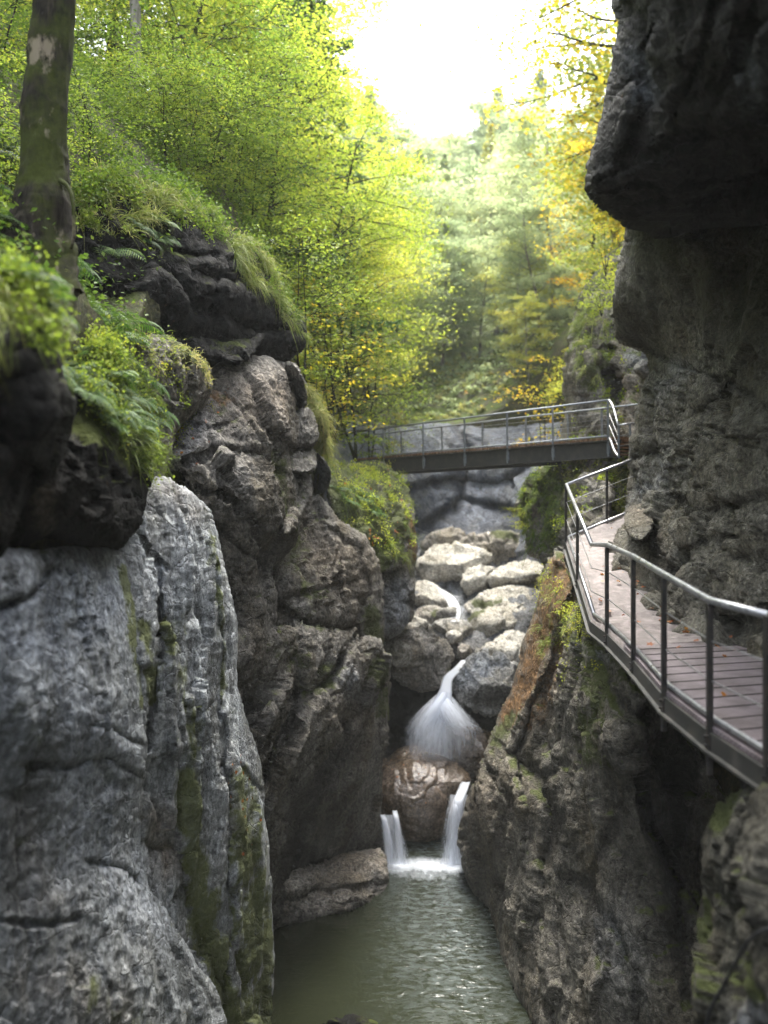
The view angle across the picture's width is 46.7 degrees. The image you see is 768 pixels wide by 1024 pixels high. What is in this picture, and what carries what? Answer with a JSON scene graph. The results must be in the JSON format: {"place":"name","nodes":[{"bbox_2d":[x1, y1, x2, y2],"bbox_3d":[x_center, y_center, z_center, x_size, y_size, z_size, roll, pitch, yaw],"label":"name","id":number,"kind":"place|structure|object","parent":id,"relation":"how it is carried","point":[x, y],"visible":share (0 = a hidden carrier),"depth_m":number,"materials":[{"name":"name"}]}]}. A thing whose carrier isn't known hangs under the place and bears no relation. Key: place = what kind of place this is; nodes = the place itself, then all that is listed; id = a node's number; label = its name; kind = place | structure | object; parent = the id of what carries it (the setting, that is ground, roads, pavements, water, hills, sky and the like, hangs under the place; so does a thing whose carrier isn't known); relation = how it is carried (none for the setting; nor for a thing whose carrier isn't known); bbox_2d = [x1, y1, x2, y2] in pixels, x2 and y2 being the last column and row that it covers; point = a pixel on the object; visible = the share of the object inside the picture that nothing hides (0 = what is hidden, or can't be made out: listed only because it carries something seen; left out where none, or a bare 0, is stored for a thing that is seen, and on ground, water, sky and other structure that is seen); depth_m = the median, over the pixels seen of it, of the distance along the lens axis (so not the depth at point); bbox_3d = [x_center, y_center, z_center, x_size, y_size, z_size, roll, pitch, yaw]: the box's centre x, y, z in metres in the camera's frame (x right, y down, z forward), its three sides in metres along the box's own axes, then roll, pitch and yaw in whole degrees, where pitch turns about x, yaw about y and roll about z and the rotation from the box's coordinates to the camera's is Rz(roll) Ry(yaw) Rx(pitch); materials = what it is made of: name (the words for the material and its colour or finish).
{"place":"outdoors","nodes":[
{"label":"outdoors","id":0,"kind":"place"},
{"bbox_2d":[0,546,226,1023],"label":"cliff","id":1,"kind":"structure","parent":0,"point":[89,934],"depth_m":7.51,"materials":[{"name":"stone"}]},
{"bbox_2d":[0,283,76,557],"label":"rock block","id":2,"kind":"object","parent":1,"relation":"on","point":[36,424],"visible":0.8,"depth_m":5.43,"materials":[{"name":"stone"}]},
{"bbox_2d":[0,272,81,409],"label":"grass","id":3,"kind":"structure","parent":2,"relation":"on","point":[9,310],"depth_m":5.40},
{"bbox_2d":[0,223,88,371],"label":"leafy weeds","id":4,"kind":"object","parent":2,"relation":"on","point":[8,261],"visible":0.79,"depth_m":5.47,"materials":[{"name":"green plant"}]},
{"bbox_2d":[8,350,156,549],"bbox_3d":[-3.429,-0.885,9.268,2.257,2.605,6.922,0,0,0],"label":"rock block","id":5,"kind":"object","parent":1,"relation":"on","point":[86,495],"visible":0.47,"depth_m":7.47,"materials":[{"name":"stone"}]},
{"bbox_2d":[62,365,118,415],"bbox_3d":[-2.604,-1.077,7.762,0.709,0.117,0.818,44,12,21],"label":"fern","id":6,"kind":"object","parent":5,"relation":"on","point":[83,391],"visible":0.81,"depth_m":7.73,"materials":[{"name":"green plant"}]},
{"bbox_2d":[66,312,179,485],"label":"leafy weeds","id":7,"kind":"object","parent":5,"relation":"on","point":[101,337],"visible":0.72,"depth_m":8.75,"materials":[{"name":"green plant"}]},
{"bbox_2d":[0,0,326,549],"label":"hillside","id":8,"kind":"structure","parent":0,"point":[148,304],"depth_m":12.32,"materials":[{"name":"plant"}]},
{"bbox_2d":[0,37,125,205],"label":"young beech","id":9,"kind":"object","parent":8,"relation":"on","point":[12,163],"visible":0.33,"depth_m":10.89,"materials":[{"name":"green plant"}]},
{"bbox_2d":[0,0,147,293],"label":"tree","id":10,"kind":"object","parent":8,"relation":"on","point":[43,183],"visible":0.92,"depth_m":8.87,"materials":[{"name":"brown plant"}]},
{"bbox_2d":[0,0,161,60],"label":"young beech","id":11,"kind":"object","parent":8,"relation":"on","point":[3,31],"visible":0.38,"depth_m":14.13,"materials":[{"name":"green plant"}]},
{"bbox_2d":[2,8,189,163],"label":"young beech","id":12,"kind":"object","parent":8,"relation":"on","point":[105,140],"visible":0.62,"depth_m":13.03,"materials":[{"name":"green plant"}]},
{"bbox_2d":[62,332,175,493],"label":"grass","id":13,"kind":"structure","parent":8,"relation":"on","point":[149,433],"depth_m":8.82,"materials":[{"name":"plant"}]},
{"bbox_2d":[88,300,165,335],"bbox_3d":[-2.992,-2.112,9.797,1.159,0.165,1.004,16,-8,-40],"label":"fern","id":14,"kind":"object","parent":8,"relation":"on","point":[127,325],"visible":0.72,"depth_m":9.75,"materials":[{"name":"green plant"}]},
{"bbox_2d":[71,157,186,244],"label":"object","id":15,"kind":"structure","parent":8,"relation":"on","point":[139,213],"depth_m":12.24,"materials":[{"name":"plant"}]},
{"bbox_2d":[74,0,204,91],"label":"broadleaf tree","id":16,"kind":"object","parent":8,"relation":"on","point":[92,38],"visible":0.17,"depth_m":25.90,"materials":[{"name":"green plant"}]},
{"bbox_2d":[0,0,311,380],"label":"undergrowth","id":17,"kind":"object","parent":8,"relation":"on","point":[82,256],"visible":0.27,"depth_m":14.81,"materials":[{"name":"green plant"}]},
{"bbox_2d":[84,11,246,169],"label":"young beech","id":18,"kind":"object","parent":8,"relation":"on","point":[165,153],"visible":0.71,"depth_m":16.20,"materials":[{"name":"green plant"}]},
{"bbox_2d":[83,5,268,190],"bbox_3d":[-3.816,-7.390,16.915,3.508,2.828,3.668,0,0,-41],"label":"young beech","id":19,"kind":"object","parent":8,"relation":"on","point":[203,176],"visible":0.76,"depth_m":16.64,"materials":[{"name":"green plant"}]},
{"bbox_2d":[70,144,309,320],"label":"leafy weeds","id":20,"kind":"object","parent":8,"relation":"on","point":[101,175],"visible":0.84,"depth_m":12.56,"materials":[{"name":"green plant"}]},
{"bbox_2d":[74,169,306,364],"bbox_3d":[-3.157,-4.250,16.071,3.394,3.859,9.376,0,0,24],"label":"rock block","id":21,"kind":"object","parent":8,"relation":"on","point":[212,307],"visible":0.73,"depth_m":13.46,"materials":[{"name":"stone"}]},
{"bbox_2d":[120,173,289,297],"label":"grass","id":22,"kind":"structure","parent":21,"relation":"on","point":[152,194],"depth_m":13.45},
{"bbox_2d":[229,230,317,357],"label":"grass","id":23,"kind":"structure","parent":21,"relation":"on","point":[240,258],"depth_m":15.38,"materials":[{"name":"plant"}]},
{"bbox_2d":[84,0,299,130],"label":"beech tree","id":24,"kind":"object","parent":8,"relation":"on","point":[206,5],"visible":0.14,"depth_m":22.64,"materials":[{"name":"green plant"}]},
{"bbox_2d":[75,0,355,159],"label":"young beech","id":25,"kind":"object","parent":8,"relation":"on","point":[259,25],"visible":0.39,"depth_m":20.97,"materials":[{"name":"green plant"}]},
{"bbox_2d":[94,0,344,205],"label":"beech tree","id":26,"kind":"object","parent":8,"relation":"on","point":[263,60],"visible":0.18,"depth_m":23.86,"materials":[{"name":"green plant"}]},
{"bbox_2d":[93,20,360,203],"bbox_3d":[-3.496,-7.973,18.139,4.912,3.682,5.207,0,0,19],"label":"young beech","id":27,"kind":"object","parent":8,"relation":"on","point":[251,131],"visible":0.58,"depth_m":18.05,"materials":[{"name":"green plant"}]},
{"bbox_2d":[157,22,329,212],"bbox_3d":[-3.335,-8.307,19.559,4.318,3.480,4.514,0,0,-4],"label":"young beech","id":28,"kind":"object","parent":8,"relation":"on","point":[255,161],"visible":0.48,"depth_m":19.14,"materials":[{"name":"green plant"}]},
{"bbox_2d":[159,46,372,240],"bbox_3d":[-3.231,-7.955,20.740,5.779,4.331,6.126,0,0,-42],"label":"young beech","id":29,"kind":"object","parent":8,"relation":"on","point":[302,167],"visible":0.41,"depth_m":20.83,"materials":[{"name":"green plant"}]},
{"bbox_2d":[153,0,419,241],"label":"beech tree","id":30,"kind":"object","parent":8,"relation":"on","point":[343,12],"visible":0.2,"depth_m":30.24,"materials":[{"name":"green plant"}]},
{"bbox_2d":[187,0,408,292],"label":"beech tree","id":31,"kind":"object","parent":8,"relation":"on","point":[335,89],"visible":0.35,"depth_m":24.08,"materials":[{"name":"green plant"}]},
{"bbox_2d":[148,0,454,276],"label":"beech tree","id":32,"kind":"object","parent":8,"relation":"on","point":[375,3],"visible":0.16,"depth_m":38.40,"materials":[{"name":"green plant"}]},
{"bbox_2d":[223,165,390,339],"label":"young beech","id":33,"kind":"object","parent":8,"relation":"on","point":[309,239],"visible":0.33,"depth_m":23.39,"materials":[{"name":"green plant"}]},
{"bbox_2d":[212,0,404,350],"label":"tree","id":34,"kind":"object","parent":8,"relation":"on","point":[363,328],"visible":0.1,"depth_m":32.29,"materials":[{"name":"green plant"}]},
{"bbox_2d":[260,210,393,382],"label":"beech sapling","id":35,"kind":"object","parent":8,"relation":"on","point":[306,222],"visible":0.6,"depth_m":19.03,"materials":[{"name":"green plant"}]},
{"bbox_2d":[293,308,396,474],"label":"maple sapling","id":36,"kind":"object","parent":8,"relation":"on","point":[330,353],"visible":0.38,"depth_m":21.59,"materials":[{"name":"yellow plant"}]},
{"bbox_2d":[290,276,405,443],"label":"maple sapling","id":37,"kind":"object","parent":8,"relation":"on","point":[350,402],"visible":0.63,"depth_m":24.10,"materials":[{"name":"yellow plant"}]},
{"bbox_2d":[241,95,457,384],"bbox_3d":[-2.267,-7.649,27.492,9.050,9.305,7.529,0,0,1],"label":"beech tree","id":38,"kind":"object","parent":8,"relation":"on","point":[363,266],"visible":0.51,"depth_m":27.62,"materials":[{"name":"green plant"}]},
{"bbox_2d":[280,267,454,460],"bbox_3d":[-1.146,-3.881,24.770,6.321,4.734,6.797,0,0,4],"label":"beech sapling","id":39,"kind":"object","parent":8,"relation":"on","point":[365,352],"visible":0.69,"depth_m":25.19,"materials":[{"name":"green plant"}]},
{"bbox_2d":[276,164,463,448],"bbox_3d":[-1.219,-6.554,30.631,7.009,8.757,8.304,0,0,-41],"label":"beech tree","id":40,"kind":"object","parent":8,"relation":"on","point":[383,278],"visible":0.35,"depth_m":30.41,"materials":[{"name":"green plant"}]},
{"bbox_2d":[320,340,442,457],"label":"beech sapling","id":41,"kind":"object","parent":8,"relation":"on","point":[390,368],"visible":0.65,"depth_m":28.94,"materials":[{"name":"green plant"}]},
{"bbox_2d":[112,476,274,1023],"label":"cliff","id":42,"kind":"structure","parent":0,"point":[210,886],"depth_m":11.07,"materials":[{"name":"stone"}]},
{"bbox_2d":[134,332,212,480],"bbox_3d":[-2.986,-1.387,12.429,1.026,2.311,4.230,0,0,0],"label":"rock block","id":43,"kind":"object","parent":42,"relation":"on","point":[196,392],"visible":0.58,"depth_m":11.34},
{"bbox_2d":[168,355,391,931],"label":"cliff","id":44,"kind":"structure","parent":0,"point":[306,585],"depth_m":15.69,"materials":[{"name":"stone"}]},
{"bbox_2d":[296,383,347,493],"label":"grass","id":45,"kind":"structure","parent":44,"relation":"on","point":[314,404],"depth_m":18.01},
{"bbox_2d":[75,0,616,242],"label":"sky","id":46,"kind":"structure","parent":0,"point":[432,50],"materials":[{"name":"white"}]},
{"bbox_2d":[324,458,417,639],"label":"cliff","id":47,"kind":"structure","parent":0,"point":[399,596],"depth_m":21.71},
{"bbox_2d":[325,455,423,576],"bbox_3d":[-0.097,0.112,22.326,2.233,3.133,6.190,0,0,16],"label":"bush","id":48,"kind":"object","parent":47,"relation":"on","point":[396,475],"depth_m":21.56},
{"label":"bridge footing","id":49,"kind":"object","parent":47,"relation":"on","visible":0},
{"bbox_2d":[347,399,636,474],"bbox_3d":[2.616,-1.920,24.760,1.350,1.505,11.615,0,0,-43],"label":"footbridge","id":50,"kind":"object","parent":49,"relation":"on","point":[536,453],"visible":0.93,"depth_m":23.61,"materials":[{"name":"paint"}]},
{"bbox_2d":[270,821,531,1023],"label":"pool water","id":51,"kind":"structure","parent":0,"point":[415,941],"depth_m":15.91,"materials":[{"name":"liquid"}]},
{"bbox_2d":[279,848,388,926],"bbox_3d":[-1.192,8.104,19.484,2.666,2.087,5.329,0,0,0],"label":"rock ledge","id":52,"kind":"object","parent":51,"relation":"in","point":[349,881],"visible":0.71,"depth_m":18.09,"materials":[{"name":"stone"}]},
{"bbox_2d":[381,810,404,864],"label":"waterfall","id":53,"kind":"structure","parent":51,"relation":"on","point":[390,854],"depth_m":20.07,"materials":[{"name":"liquid"}]},
{"bbox_2d":[445,782,469,864],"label":"waterfall","id":54,"kind":"structure","parent":51,"relation":"on","point":[454,856],"depth_m":20.24,"materials":[{"name":"liquid"}]},
{"bbox_2d":[254,235,620,428],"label":"hillside","id":55,"kind":"structure","parent":0,"point":[558,345],"depth_m":42.12,"materials":[{"name":"plant"}]},
{"bbox_2d":[271,8,445,290],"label":"beech tree","id":56,"kind":"object","parent":55,"relation":"on","point":[351,63],"visible":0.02,"depth_m":45.11,"materials":[{"name":"green plant"}]},
{"bbox_2d":[314,171,465,399],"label":"broadleaf tree","id":57,"kind":"object","parent":55,"relation":"on","point":[366,390],"visible":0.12,"depth_m":41.92,"materials":[{"name":"green plant"}]},
{"bbox_2d":[334,164,476,345],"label":"pale tree","id":58,"kind":"object","parent":55,"relation":"on","point":[429,193],"visible":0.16,"depth_m":51.55,"materials":[{"name":"green plant"}]},
{"bbox_2d":[352,113,462,200],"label":"pale tree","id":59,"kind":"object","parent":55,"relation":"on","point":[397,136],"visible":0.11,"depth_m":91.81,"materials":[{"name":"green plant"}]},
{"bbox_2d":[354,247,465,376],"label":"pale tree","id":60,"kind":"object","parent":55,"relation":"on","point":[423,309],"visible":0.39,"depth_m":45.78,"materials":[{"name":"green plant"}]},
{"bbox_2d":[396,235,490,367],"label":"pale tree","id":61,"kind":"object","parent":55,"relation":"on","point":[447,354],"visible":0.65,"depth_m":48.93,"materials":[{"name":"green plant"}]},
{"bbox_2d":[380,165,509,357],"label":"pale tree","id":62,"kind":"object","parent":55,"relation":"on","point":[447,176],"visible":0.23,"depth_m":56.29,"materials":[{"name":"green plant"}]},
{"bbox_2d":[399,133,495,222],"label":"pale tree","id":63,"kind":"object","parent":55,"relation":"on","point":[454,143],"visible":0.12,"depth_m":91.35,"materials":[{"name":"green plant"}]},
{"bbox_2d":[407,215,500,359],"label":"pale tree","id":64,"kind":"object","parent":55,"relation":"on","point":[452,229],"visible":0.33,"depth_m":50.44,"materials":[{"name":"green plant"}]},
{"bbox_2d":[308,230,606,416],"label":"undergrowth","id":65,"kind":"object","parent":55,"relation":"on","point":[489,349],"visible":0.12,"depth_m":46.34,"materials":[{"name":"green plant"}]},
{"bbox_2d":[443,243,527,356],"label":"pale tree","id":66,"kind":"object","parent":55,"relation":"on","point":[478,341],"visible":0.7,"depth_m":48.86,"materials":[{"name":"green plant"}]},
{"bbox_2d":[431,154,566,335],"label":"pale tree","id":67,"kind":"object","parent":55,"relation":"on","point":[472,169],"visible":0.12,"depth_m":60.24,"materials":[{"name":"green plant"}]},
{"bbox_2d":[445,83,563,190],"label":"pale tree","id":68,"kind":"object","parent":55,"relation":"on","point":[473,106],"visible":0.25,"depth_m":94.79,"materials":[{"name":"green plant"}]},
{"bbox_2d":[467,225,577,348],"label":"yellowing tree","id":69,"kind":"object","parent":55,"relation":"on","point":[546,291],"visible":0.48,"depth_m":45.75,"materials":[{"name":"plant"}]},
{"bbox_2d":[488,291,558,380],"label":"yellowing tree","id":70,"kind":"object","parent":55,"relation":"on","point":[526,353],"visible":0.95,"depth_m":40.87,"materials":[{"name":"green plant"}]},
{"bbox_2d":[459,144,588,317],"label":"pale tree","id":71,"kind":"object","parent":55,"relation":"on","point":[508,179],"visible":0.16,"depth_m":58.81,"materials":[{"name":"green plant"}]},
{"bbox_2d":[476,180,581,332],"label":"pale tree","id":72,"kind":"object","parent":55,"relation":"on","point":[521,205],"visible":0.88,"depth_m":43.57,"materials":[{"name":"green plant"}]},
{"bbox_2d":[462,92,611,315],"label":"pale tree","id":73,"kind":"object","parent":55,"relation":"on","point":[525,162],"visible":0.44,"depth_m":48.53,"materials":[{"name":"green plant"}]},
{"bbox_2d":[323,406,561,565],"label":"cliff","id":74,"kind":"structure","parent":0,"point":[469,501],"depth_m":37.25,"materials":[{"name":"stone"}]},
{"bbox_2d":[303,131,477,427],"bbox_3d":[-1.007,-9.728,37.191,10.039,12.406,12.067,0,0,18],"label":"beech tree","id":75,"kind":"object","parent":74,"relation":"on","point":[404,314],"visible":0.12,"depth_m":37.80,"materials":[{"name":"green plant"}]},
{"bbox_2d":[383,529,630,814],"bbox_3d":[3.780,5.524,30.371,12.234,10.381,16.807,0,0,0],"label":"gorge bed","id":76,"kind":"object","parent":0,"point":[406,705],"visible":0.06,"depth_m":29.54,"materials":[{"name":"stone"}]},
{"bbox_2d":[390,625,454,692],"bbox_3d":[0.968,4.111,24.930,1.944,1.981,2.739,0,0,0],"label":"boulder","id":77,"kind":"object","parent":76,"relation":"on","point":[427,669],"visible":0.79,"depth_m":23.92,"materials":[{"name":"stone"}]},
{"bbox_2d":[381,743,470,841],"bbox_3d":[0.931,7.296,23.029,2.486,2.634,3.722,0,0,0],"label":"boulder","id":78,"kind":"object","parent":76,"relation":"on","point":[408,792],"visible":0.81,"depth_m":21.47,"materials":[{"name":"stone"}]},
{"bbox_2d":[412,660,467,757],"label":"waterfall","id":79,"kind":"structure","parent":78,"relation":"on","point":[439,719],"depth_m":22.23,"materials":[{"name":"liquid"}]},
{"bbox_2d":[415,581,448,607],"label":"boulder","id":80,"kind":"object","parent":76,"relation":"on","point":[428,594],"visible":0.53,"depth_m":30.01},
{"bbox_2d":[420,526,466,550],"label":"boulder","id":81,"kind":"object","parent":76,"relation":"on","point":[450,535],"visible":0.6,"depth_m":34.63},
{"bbox_2d":[415,541,492,582],"bbox_3d":[2.508,1.878,33.078,2.989,1.588,2.736,0,0,0],"label":"boulder","id":82,"kind":"object","parent":76,"relation":"on","point":[446,562],"visible":0.85,"depth_m":32.17,"materials":[{"name":"stone"}]},
{"bbox_2d":[446,722,491,778],"bbox_3d":[2.303,6.285,23.784,1.612,1.492,2.130,0,0,0],"label":"boulder","id":83,"kind":"object","parent":76,"relation":"on","point":[466,753],"visible":0.58,"depth_m":22.91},
{"bbox_2d":[460,564,496,598],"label":"boulder","id":84,"kind":"object","parent":76,"relation":"on","point":[473,580],"visible":0.75,"depth_m":31.21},
{"bbox_2d":[451,647,518,717],"bbox_3d":[2.855,4.608,23.984,2.130,1.916,2.752,0,0,0],"label":"boulder","id":85,"kind":"object","parent":76,"relation":"on","point":[482,681],"visible":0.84,"depth_m":23.08,"materials":[{"name":"stone"}]},
{"bbox_2d":[458,530,519,565],"bbox_3d":[4.195,1.416,34.262,2.952,1.462,2.668,0,0,0],"label":"boulder","id":86,"kind":"object","parent":76,"relation":"on","point":[499,545],"visible":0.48,"depth_m":33.25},
{"bbox_2d":[467,603,526,637],"bbox_3d":[3.774,3.752,28.795,2.316,1.562,2.636,0,0,0],"label":"boulder","id":87,"kind":"object","parent":76,"relation":"on","point":[490,622],"visible":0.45,"depth_m":27.83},
{"bbox_2d":[475,630,524,662],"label":"boulder","id":88,"kind":"object","parent":76,"relation":"on","point":[508,643],"visible":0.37,"depth_m":25.21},
{"bbox_2d":[464,585,538,613],"bbox_3d":[4.052,3.173,30.207,2.782,1.342,2.566,0,0,0],"label":"boulder","id":89,"kind":"object","parent":76,"relation":"on","point":[493,597],"visible":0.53,"depth_m":29.58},
{"bbox_2d":[486,559,543,587],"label":"boulder","id":90,"kind":"object","parent":76,"relation":"on","point":[508,574],"visible":0.72,"depth_m":30.79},
{"bbox_2d":[514,459,614,569],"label":"cliff","id":91,"kind":"structure","parent":0,"point":[597,498],"depth_m":21.60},
{"bbox_2d":[511,462,570,569],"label":"grass","id":92,"kind":"structure","parent":91,"relation":"on","point":[537,493],"depth_m":23.24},
{"bbox_2d":[457,551,726,1023],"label":"cliff","id":93,"kind":"structure","parent":0,"point":[594,796],"depth_m":12.85,"materials":[{"name":"stone"}]},
{"bbox_2d":[560,240,648,522],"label":"cliff","id":94,"kind":"structure","parent":0,"point":[612,371],"depth_m":24.83,"materials":[{"name":"stone"}]},
{"bbox_2d":[518,278,638,544],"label":"leafy weeds","id":95,"kind":"object","parent":94,"relation":"on","point":[599,476],"visible":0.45,"depth_m":23.19,"materials":[{"name":"green plant"}]},
{"bbox_2d":[563,269,614,393],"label":"tree","id":96,"kind":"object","parent":94,"relation":"on","point":[582,324],"depth_m":25.80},
{"bbox_2d":[559,262,749,797],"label":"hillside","id":97,"kind":"structure","parent":0,"point":[728,781],"depth_m":20.45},
{"bbox_2d":[460,355,564,466],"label":"maple sapling","id":98,"kind":"object","parent":97,"relation":"on","point":[556,409],"visible":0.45,"depth_m":31.27,"materials":[{"name":"yellow plant"}]},
{"bbox_2d":[419,0,625,233],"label":"autumn tree","id":99,"kind":"object","parent":97,"relation":"on","point":[594,73],"visible":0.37,"depth_m":30.41,"materials":[{"name":"yellow plant"}]},
{"bbox_2d":[464,0,624,240],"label":"autumn tree","id":100,"kind":"object","parent":97,"relation":"on","point":[555,52],"visible":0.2,"depth_m":34.72,"materials":[{"name":"yellow plant"}]},
{"bbox_2d":[515,7,623,308],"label":"yellowing tree","id":101,"kind":"object","parent":97,"relation":"on","point":[578,261],"visible":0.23,"depth_m":34.79,"materials":[{"name":"yellow plant"}]},
{"bbox_2d":[528,120,623,308],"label":"autumn tree","id":102,"kind":"object","parent":97,"relation":"on","point":[574,144],"visible":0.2,"depth_m":40.01,"materials":[{"name":"yellow plant"}]},
{"bbox_2d":[608,224,767,657],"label":"cliff","id":103,"kind":"structure","parent":0,"point":[689,314],"depth_m":11.82,"materials":[{"name":"stone"}]},
{"bbox_2d":[584,0,767,238],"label":"overhang","id":104,"kind":"object","parent":103,"relation":"on","point":[680,146],"visible":0.97,"depth_m":8.22,"materials":[{"name":"stone"}]},
{"bbox_2d":[691,782,767,1023],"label":"cliff","id":105,"kind":"structure","parent":0,"point":[732,916],"depth_m":6.17,"materials":[{"name":"stone"}]},
{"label":"right gorge wall","id":106,"kind":"structure","parent":0,"visible":0},
{"bbox_2d":[563,459,767,802],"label":"walkway","id":107,"kind":"structure","parent":106,"relation":"attached to","point":[691,678],"depth_m":8.53,"materials":[{"name":"metal"}]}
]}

